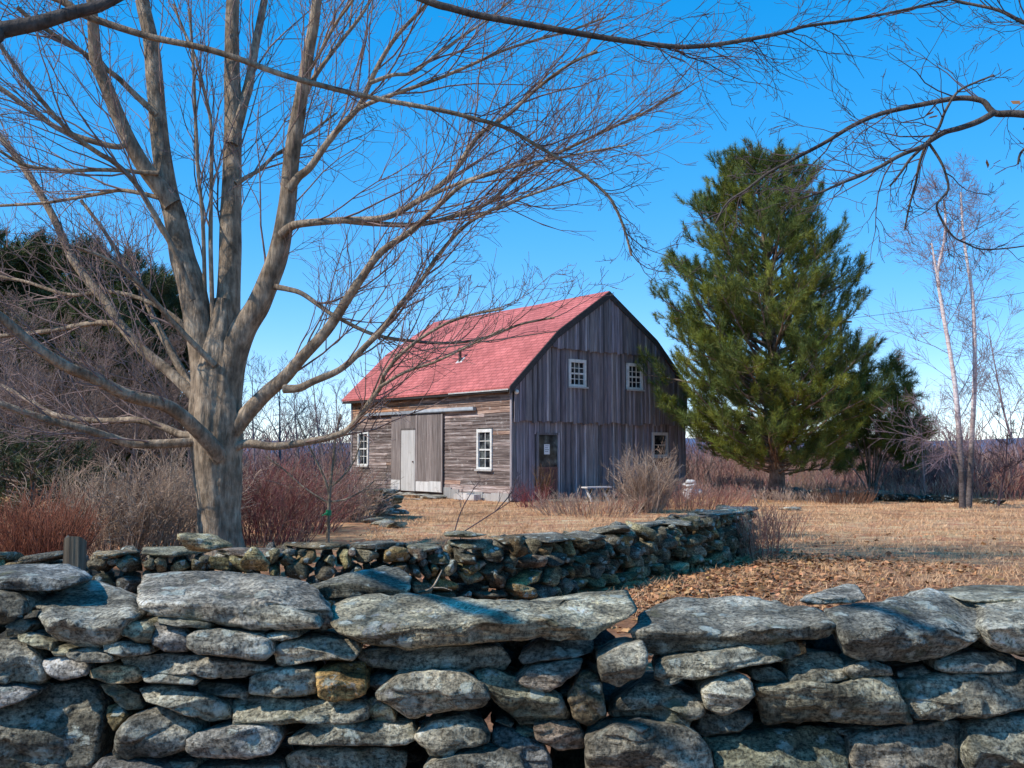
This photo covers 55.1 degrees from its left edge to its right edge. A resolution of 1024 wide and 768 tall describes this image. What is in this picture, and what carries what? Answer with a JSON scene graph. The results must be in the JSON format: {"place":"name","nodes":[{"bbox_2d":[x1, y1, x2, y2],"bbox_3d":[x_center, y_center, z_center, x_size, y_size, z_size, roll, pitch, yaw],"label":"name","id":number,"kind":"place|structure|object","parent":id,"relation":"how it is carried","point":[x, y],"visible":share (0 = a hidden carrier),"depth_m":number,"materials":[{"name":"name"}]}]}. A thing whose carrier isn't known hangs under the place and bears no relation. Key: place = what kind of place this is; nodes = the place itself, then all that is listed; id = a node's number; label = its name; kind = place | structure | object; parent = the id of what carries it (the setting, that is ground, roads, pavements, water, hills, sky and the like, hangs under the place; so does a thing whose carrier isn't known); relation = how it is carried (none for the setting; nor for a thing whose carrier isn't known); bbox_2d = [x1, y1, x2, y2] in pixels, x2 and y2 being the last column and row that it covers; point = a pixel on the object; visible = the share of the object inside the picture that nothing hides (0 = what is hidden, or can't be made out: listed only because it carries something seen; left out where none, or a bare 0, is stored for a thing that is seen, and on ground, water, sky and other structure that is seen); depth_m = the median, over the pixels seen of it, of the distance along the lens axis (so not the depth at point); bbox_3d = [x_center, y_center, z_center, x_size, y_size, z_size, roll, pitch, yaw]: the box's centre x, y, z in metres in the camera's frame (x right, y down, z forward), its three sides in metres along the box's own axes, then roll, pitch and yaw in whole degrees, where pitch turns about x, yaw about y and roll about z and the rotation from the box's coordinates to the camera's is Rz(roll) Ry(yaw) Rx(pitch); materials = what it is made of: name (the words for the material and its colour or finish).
{"place":"outdoors","nodes":[
{"label":"outdoors","id":0,"kind":"place"},
{"bbox_2d":[0,453,1023,750],"bbox_3d":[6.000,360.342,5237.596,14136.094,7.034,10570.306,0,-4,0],"label":"ground","id":1,"kind":"structure","parent":0,"point":[352,531],"depth_m":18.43,"materials":[{"name":"brown plant"}]},
{"bbox_2d":[0,261,30,412],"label":"bare tree","id":2,"kind":"object","parent":1,"relation":"on","point":[8,337],"visible":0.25,"depth_m":24.05,"materials":[{"name":"brown plant"}]},
{"bbox_2d":[0,376,39,475],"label":"bare tree","id":3,"kind":"object","parent":1,"relation":"on","point":[6,395],"visible":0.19,"depth_m":20.00,"materials":[{"name":"brown plant"}]},
{"bbox_2d":[0,306,62,432],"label":"bare tree","id":4,"kind":"object","parent":1,"relation":"on","point":[34,356],"visible":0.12,"depth_m":31.22,"materials":[{"name":"plant"}]},
{"bbox_2d":[0,223,74,477],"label":"evergreen tree","id":5,"kind":"object","parent":1,"relation":"on","point":[20,287],"visible":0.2,"depth_m":36.32,"materials":[{"name":"green plant"}]},
{"bbox_2d":[0,345,91,491],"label":"bare tree","id":6,"kind":"object","parent":1,"relation":"on","point":[13,418],"visible":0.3,"depth_m":21.33,"materials":[{"name":"brown plant"}]},
{"bbox_2d":[0,479,118,555],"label":"rust shrub","id":7,"kind":"object","parent":1,"relation":"on","point":[45,538],"visible":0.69,"depth_m":12.29,"materials":[{"name":"brown plant"}]},
{"bbox_2d":[0,426,119,536],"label":"dark yew","id":8,"kind":"object","parent":1,"relation":"on","point":[17,468],"visible":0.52,"depth_m":17.40,"materials":[{"name":"plant"}]},
{"bbox_2d":[0,302,122,508],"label":"bare tree","id":9,"kind":"object","parent":1,"relation":"on","point":[38,357],"visible":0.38,"depth_m":27.05,"materials":[{"name":"brown plant"}]},
{"bbox_2d":[0,328,125,499],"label":"bare tree","id":10,"kind":"object","parent":1,"relation":"on","point":[62,337],"visible":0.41,"depth_m":25.07,"materials":[{"name":"brown plant"}]},
{"bbox_2d":[0,284,126,486],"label":"bare tree","id":11,"kind":"object","parent":1,"relation":"on","point":[45,309],"visible":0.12,"depth_m":32.89,"materials":[{"name":"brown plant"}]},
{"bbox_2d":[63,535,86,571],"bbox_3d":[-2.338,1.382,5.217,0.096,1.148,0.093,0,-4,0],"label":"wooden post","id":12,"kind":"object","parent":1,"relation":"on","point":[74,550],"visible":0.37,"depth_m":5.21,"materials":[{"name":"grey wood"}]},
{"bbox_2d":[28,374,137,491],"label":"bare tree","id":13,"kind":"object","parent":1,"relation":"on","point":[84,410],"visible":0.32,"depth_m":21.97,"materials":[{"name":"brown plant"}]},
{"bbox_2d":[0,224,167,489],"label":"evergreen tree","id":14,"kind":"object","parent":1,"relation":"on","point":[57,251],"visible":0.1,"depth_m":36.89,"materials":[{"name":"green plant"}]},
{"bbox_2d":[2,283,173,493],"bbox_3d":[-14.622,0.203,34.105,5.649,7.412,5.728,3,-5,-41],"label":"bare tree","id":15,"kind":"object","parent":1,"relation":"on","point":[93,307],"visible":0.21,"depth_m":33.33,"materials":[{"name":"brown wood"}]},
{"bbox_2d":[1,447,196,561],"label":"tan bush","id":16,"kind":"object","parent":1,"relation":"on","point":[139,530],"visible":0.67,"depth_m":14.10,"materials":[{"name":"brown plant"}]},
{"bbox_2d":[26,241,189,485],"bbox_3d":[-16.445,-0.846,39.940,7.955,10.294,7.846,0,-4,-2],"label":"evergreen tree","id":17,"kind":"object","parent":1,"relation":"on","point":[168,284],"visible":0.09,"depth_m":39.70,"materials":[{"name":"green wood"}]},
{"bbox_2d":[39,313,179,481],"bbox_3d":[-11.824,0.775,28.832,4.364,5.659,4.037,0,-4,0],"label":"bare tree","id":18,"kind":"object","parent":1,"relation":"on","point":[80,331],"visible":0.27,"depth_m":28.72,"materials":[{"name":"brown plant"}]},
{"bbox_2d":[67,339,152,495],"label":"bare tree","id":19,"kind":"object","parent":1,"relation":"on","point":[102,402],"visible":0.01,"depth_m":34.92,"materials":[{"name":"brown plant"}]},
{"bbox_2d":[36,308,189,485],"bbox_3d":[-10.997,0.668,27.449,4.669,5.691,2.845,-1,-4,21],"label":"bare tree","id":20,"kind":"object","parent":1,"relation":"on","point":[126,407],"visible":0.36,"depth_m":27.14,"materials":[{"name":"brown plant"}]},
{"bbox_2d":[76,360,186,488],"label":"bare tree","id":21,"kind":"object","parent":1,"relation":"on","point":[145,434],"visible":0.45,"depth_m":22.99,"materials":[{"name":"brown plant"}]},
{"bbox_2d":[107,329,189,490],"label":"bare tree","id":22,"kind":"object","parent":1,"relation":"on","point":[174,340],"visible":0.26,"depth_m":29.82,"materials":[{"name":"brown plant"}]},
{"bbox_2d":[123,269,189,483],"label":"evergreen tree","id":23,"kind":"object","parent":1,"relation":"on","point":[170,306],"depth_m":41.19,"materials":[{"name":"green wood"}]},
{"bbox_2d":[30,432,285,558],"bbox_3d":[-5.311,1.656,15.192,3.361,1.967,3.052,0,-4,0],"label":"tan bush","id":24,"kind":"object","parent":1,"relation":"on","point":[180,495],"visible":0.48,"depth_m":14.82,"materials":[{"name":"brown plant"}]},
{"bbox_2d":[107,330,244,491],"bbox_3d":[-11.539,0.752,33.264,5.188,6.324,3.161,0,-4,-3],"label":"bare tree","id":25,"kind":"object","parent":1,"relation":"on","point":[188,451],"visible":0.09,"depth_m":32.85,"materials":[{"name":"brown plant"}]},
{"bbox_2d":[104,447,268,542],"bbox_3d":[-5.843,1.882,17.528,3.198,1.836,2.970,0,-4,0],"label":"tan bush","id":26,"kind":"object","parent":1,"relation":"on","point":[185,484],"visible":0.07,"depth_m":17.27,"materials":[{"name":"brown plant"}]},
{"bbox_2d":[131,384,243,475],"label":"bare tree","id":27,"kind":"object","parent":1,"relation":"on","point":[170,438],"visible":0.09,"depth_m":25.11,"materials":[{"name":"brown plant"}]},
{"bbox_2d":[242,374,276,472],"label":"bare tree","id":28,"kind":"object","parent":1,"relation":"on","point":[253,423],"visible":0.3,"depth_m":43.72,"materials":[{"name":"brown plant"}]},
{"bbox_2d":[181,438,361,546],"bbox_3d":[-4.161,1.823,17.005,3.244,1.880,3.070,-4,-5,43],"label":"red bramble","id":29,"kind":"object","parent":1,"relation":"on","point":[269,531],"visible":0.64,"depth_m":16.72,"materials":[{"name":"brown plant"}]},
{"bbox_2d":[243,350,299,477],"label":"bare tree","id":30,"kind":"object","parent":1,"relation":"on","point":[253,434],"visible":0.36,"depth_m":52.43,"materials":[{"name":"brown plant"}]},
{"bbox_2d":[246,351,327,464],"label":"bare tree","id":31,"kind":"object","parent":1,"relation":"on","point":[280,431],"visible":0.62,"depth_m":45.41,"materials":[{"name":"brown plant"}]},
{"bbox_2d":[265,376,326,473],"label":"bare tree","id":32,"kind":"object","parent":1,"relation":"on","point":[282,414],"visible":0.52,"depth_m":49.55,"materials":[{"name":"brown plant"}]},
{"bbox_2d":[243,451,380,533],"bbox_3d":[-4.258,2.100,19.394,3.374,1.651,3.397,0,-4,0],"label":"red bramble","id":33,"kind":"object","parent":1,"relation":"on","point":[346,505],"visible":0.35,"depth_m":19.27,"materials":[{"name":"brown plant"}]},
{"bbox_2d":[288,403,341,470],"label":"bare tree","id":34,"kind":"object","parent":1,"relation":"on","point":[313,435],"visible":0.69,"depth_m":42.14,"materials":[{"name":"brown plant"}]},
{"bbox_2d":[281,350,349,458],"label":"bare tree","id":35,"kind":"object","parent":1,"relation":"on","point":[325,371],"visible":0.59,"depth_m":55.06,"materials":[{"name":"brown plant"}]},
{"bbox_2d":[304,376,350,479],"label":"bare tree","id":36,"kind":"object","parent":1,"relation":"on","point":[336,394],"visible":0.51,"depth_m":48.00,"materials":[{"name":"brown plant"}]},
{"bbox_2d":[257,399,402,542],"bbox_3d":[-3.068,1.474,16.493,2.508,2.471,1.173,0,-4,0],"label":"sapling","id":37,"kind":"object","parent":1,"relation":"on","point":[328,510],"visible":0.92,"depth_m":16.42,"materials":[{"name":"brown plant"}]},
{"bbox_2d":[281,454,401,522],"bbox_3d":[-3.913,2.307,22.425,2.871,1.650,3.020,0,-4,0],"label":"brown bush","id":38,"kind":"object","parent":1,"relation":"on","point":[360,515],"visible":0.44,"depth_m":22.12,"materials":[{"name":"brown plant"}]},
{"bbox_2d":[0,0,754,565],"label":"maple tree","id":39,"kind":"object","parent":1,"relation":"on","point":[218,334],"visible":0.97,"depth_m":13.64,"materials":[{"name":"grey plant"}]},
{"bbox_2d":[0,504,758,617],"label":"field stone wall","id":40,"kind":"structure","parent":1,"relation":"on","point":[544,565],"depth_m":10.34,"materials":[{"name":"grey stone"}]},
{"bbox_2d":[351,488,408,527],"bbox_3d":[-3.045,2.813,22.326,1.383,0.827,4.548,0,-4,-5],"label":"stone pile","id":41,"kind":"object","parent":1,"relation":"on","point":[382,521],"visible":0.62,"depth_m":22.95,"materials":[{"name":"grey stone"}]},
{"bbox_2d":[394,492,446,499],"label":"stone ramp","id":42,"kind":"structure","parent":1,"relation":"on","point":[421,496],"depth_m":32.71,"materials":[{"name":"grey stone"}]},
{"bbox_2d":[454,493,480,499],"bbox_3d":[-1.447,3.621,31.595,0.280,0.210,1.090,3,-5,-39],"label":"plank box","id":43,"kind":"object","parent":1,"relation":"on","point":[465,496],"visible":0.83,"depth_m":31.38,"materials":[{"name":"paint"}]},
{"bbox_2d":[454,469,544,538],"bbox_3d":[-0.168,1.833,13.413,1.242,1.360,0.363,0,-4,0],"label":"bare seedling","id":44,"kind":"object","parent":1,"relation":"on","point":[498,508],"visible":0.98,"depth_m":13.41,"materials":[{"name":"brown plant"}]},
{"bbox_2d":[0,0,1010,288],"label":"overhanging tree","id":45,"kind":"object","parent":1,"relation":"on","point":[46,20],"visible":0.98,"depth_m":6.63,"materials":[{"name":"brown plant"}]},
{"bbox_2d":[0,563,1023,767],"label":"dry stone wall","id":46,"kind":"structure","parent":1,"relation":"on","point":[198,677],"depth_m":3.70,"materials":[{"name":"grey stone"}]},
{"bbox_2d":[411,570,451,594],"bbox_3d":[-0.376,0.915,4.471,0.209,0.130,0.064,0,-4,0],"label":"fallen stick","id":47,"kind":"object","parent":46,"relation":"on","point":[426,590],"visible":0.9,"depth_m":4.45,"materials":[{"name":"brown wood"}]},
{"bbox_2d":[7,410,1023,519],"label":"brush thicket","id":48,"kind":"object","parent":1,"relation":"on","point":[946,482],"visible":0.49,"depth_m":35.27,"materials":[{"name":"brown plant"}]},
{"bbox_2d":[503,481,553,507],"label":"red bramble","id":49,"kind":"object","parent":1,"relation":"on","point":[524,500],"visible":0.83,"depth_m":27.78,"materials":[{"name":"brown plant"}]},
{"bbox_2d":[530,461,555,504],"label":"dry weed","id":50,"kind":"object","parent":1,"relation":"on","point":[543,482],"visible":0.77,"depth_m":29.06,"materials":[{"name":"brown plant"}]},
{"bbox_2d":[134,407,1023,483],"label":"woods","id":51,"kind":"object","parent":1,"relation":"on","point":[283,452],"visible":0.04,"depth_m":86.12,"materials":[{"name":"brown plant"}]},
{"bbox_2d":[551,499,609,502],"bbox_3d":[2.011,3.679,30.987,2.111,0.144,1.082,1,-4,-17],"label":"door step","id":52,"kind":"object","parent":1,"relation":"on","point":[577,499],"depth_m":30.74,"materials":[{"name":"stone"}]},
{"bbox_2d":[527,484,653,517],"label":"red bramble","id":53,"kind":"object","parent":1,"relation":"on","point":[612,504],"visible":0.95,"depth_m":24.43,"materials":[{"name":"brown plant"}]},
{"bbox_2d":[581,486,611,500],"bbox_3d":[2.654,3.465,30.836,0.960,0.490,0.439,2,-5,-31],"label":"trestle bench","id":54,"kind":"object","parent":1,"relation":"on","point":[592,487],"visible":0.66,"depth_m":30.79,"materials":[{"name":"paint"}]},
{"bbox_2d":[599,437,691,512],"bbox_3d":[3.492,2.335,25.232,2.412,1.974,2.537,1,-4,-20],"label":"tan bush","id":55,"kind":"object","parent":1,"relation":"on","point":[642,483],"visible":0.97,"depth_m":25.09,"materials":[{"name":"beige plant"}]},
{"bbox_2d":[279,532,1023,692],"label":"fallen leaves","id":56,"kind":"object","parent":1,"relation":"on","point":[700,590],"visible":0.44,"depth_m":12.25,"materials":[{"name":"brown plant"}]},
{"bbox_2d":[615,474,752,510],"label":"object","id":57,"kind":"object","parent":1,"relation":"on","point":[700,496],"visible":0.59,"depth_m":26.85,"materials":[{"name":"brown plant"}]},
{"bbox_2d":[681,479,700,500],"bbox_3d":[5.567,3.298,30.347,0.651,0.694,0.426,0,-4,0],"label":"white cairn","id":58,"kind":"object","parent":1,"relation":"on","point":[689,481],"visible":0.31,"depth_m":30.22,"materials":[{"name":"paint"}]},
{"bbox_2d":[727,493,794,559],"bbox_3d":[3.651,2.107,14.529,1.092,0.968,0.996,-3,-5,33],"label":"red bramble","id":59,"kind":"object","parent":1,"relation":"on","point":[764,534],"visible":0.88,"depth_m":14.39,"materials":[{"name":"brown plant"}]},
{"bbox_2d":[634,134,912,499],"bbox_3d":[8.394,-2.261,33.009,8.701,12.269,9.193,0,-4,0],"label":"pine tree","id":60,"kind":"object","parent":1,"relation":"on","point":[797,324],"visible":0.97,"depth_m":31.22,"materials":[{"name":"green plant"}]},
{"bbox_2d":[752,499,813,537],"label":"red bramble","id":61,"kind":"object","parent":1,"relation":"on","point":[789,523],"visible":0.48,"depth_m":18.23,"materials":[{"name":"brown plant"}]},
{"bbox_2d":[806,484,878,503],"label":"grass clump","id":62,"kind":"object","parent":1,"relation":"on","point":[861,498],"visible":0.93,"depth_m":30.03,"materials":[{"name":"beige plant"}]},
{"bbox_2d":[672,0,1023,280],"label":"overhanging tree","id":63,"kind":"object","parent":1,"relation":"on","point":[988,107],"visible":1,"depth_m":6.13,"materials":[{"name":"brown plant"}]},
{"bbox_2d":[733,487,1005,510],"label":"tumbled stone wall","id":64,"kind":"structure","parent":1,"relation":"on","point":[944,499],"depth_m":30.83,"materials":[{"name":"grey stone"}]},
{"bbox_2d":[821,345,942,489],"bbox_3d":[12.405,1.195,33.490,4.861,5.379,3.008,0,-4,0],"label":"young pine","id":65,"kind":"object","parent":1,"relation":"on","point":[864,441],"visible":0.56,"depth_m":33.17,"materials":[{"name":"green plant"}]},
{"bbox_2d":[887,402,945,495],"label":"bare sapling","id":66,"kind":"object","parent":1,"relation":"on","point":[922,454],"visible":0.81,"depth_m":32.27,"materials":[{"name":"plant"}]},
{"bbox_2d":[854,148,1023,508],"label":"birch tree","id":67,"kind":"object","parent":1,"relation":"on","point":[965,497],"visible":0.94,"depth_m":27.24,"materials":[{"name":"white plant"}]},
{"bbox_2d":[945,291,1023,480],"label":"bare sapling","id":68,"kind":"object","parent":1,"relation":"on","point":[1005,417],"visible":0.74,"depth_m":33.55,"materials":[{"name":"plant"}]},
{"bbox_2d":[951,405,1023,505],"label":"bare sapling","id":69,"kind":"object","parent":1,"relation":"on","point":[1009,464],"visible":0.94,"depth_m":28.27,"materials":[{"name":"brown plant"}]},
{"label":"utility pole","id":70,"kind":"object","parent":1,"relation":"on","visible":0},
{"bbox_2d":[854,292,1023,317],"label":"overhead wire","id":71,"kind":"object","parent":70,"relation":"attached to","point":[933,307],"visible":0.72,"depth_m":63.73,"materials":[{"name":"black metal"}]},
{"bbox_2d":[0,0,1023,442],"label":"sky","id":72,"kind":"structure","parent":0,"point":[287,321],"materials":[{"name":"blue"}]},
{"bbox_2d":[342,291,688,501],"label":"barn","id":73,"kind":"structure","parent":0,"point":[571,400],"depth_m":32.93,"materials":[{"name":"grey wood"}]},
{"bbox_2d":[355,431,368,466],"bbox_3d":[-5.673,2.478,37.379,0.145,1.365,0.900,3,-5,-39],"label":"window","id":74,"kind":"structure","parent":73,"relation":"in","point":[364,460],"depth_m":37.40,"materials":[{"name":"white paint"}]},
{"bbox_2d":[391,415,415,490],"bbox_3d":[-3.902,2.460,35.090,0.095,2.680,1.614,3,-5,-39],"label":"sliding door","id":75,"kind":"structure","parent":73,"relation":"in","point":[402,448],"depth_m":35.04,"materials":[{"name":"paint"}]},
{"bbox_2d":[415,413,443,491],"bbox_3d":[-2.856,2.369,33.822,0.053,2.670,1.644,3,-5,-39],"label":"sliding door","id":76,"kind":"structure","parent":73,"relation":"in","point":[429,431],"depth_m":33.79,"materials":[{"name":"paint"}]},
{"bbox_2d":[474,429,492,470],"bbox_3d":[-0.884,2.116,31.457,0.145,1.345,0.900,3,-5,-39],"label":"window","id":77,"kind":"structure","parent":73,"relation":"in","point":[484,437],"depth_m":31.51,"materials":[{"name":"white paint"}]},
{"bbox_2d":[536,433,559,498],"bbox_3d":[1.155,2.614,31.292,0.960,2.120,0.082,3,-5,-39],"label":"door","id":78,"kind":"structure","parent":73,"relation":"in","point":[547,444],"depth_m":31.35,"materials":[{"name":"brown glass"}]},
{"bbox_2d":[568,359,588,388],"bbox_3d":[2.147,-0.333,32.141,0.860,0.945,0.145,3,-5,-39],"label":"window","id":79,"kind":"structure","parent":73,"relation":"in","point":[576,367],"depth_m":32.18,"materials":[{"name":"white paint"}]},
{"bbox_2d":[626,363,644,390],"bbox_3d":[4.240,-0.234,33.828,0.860,0.955,0.145,3,-5,-39],"label":"window","id":80,"kind":"structure","parent":73,"relation":"in","point":[634,378],"depth_m":33.82,"materials":[{"name":"white paint"}]},
{"bbox_2d":[652,432,670,467],"bbox_3d":[5.223,2.325,34.573,0.900,1.240,0.145,3,-5,-39],"label":"window","id":81,"kind":"structure","parent":73,"relation":"in","point":[657,437],"depth_m":34.60,"materials":[{"name":"paint"}]},
{"bbox_2d":[243,438,1023,452],"bbox_3d":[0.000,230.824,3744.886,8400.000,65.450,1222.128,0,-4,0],"label":"hills","id":82,"kind":"structure","parent":0,"point":[690,439],"depth_m":3406.98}
]}

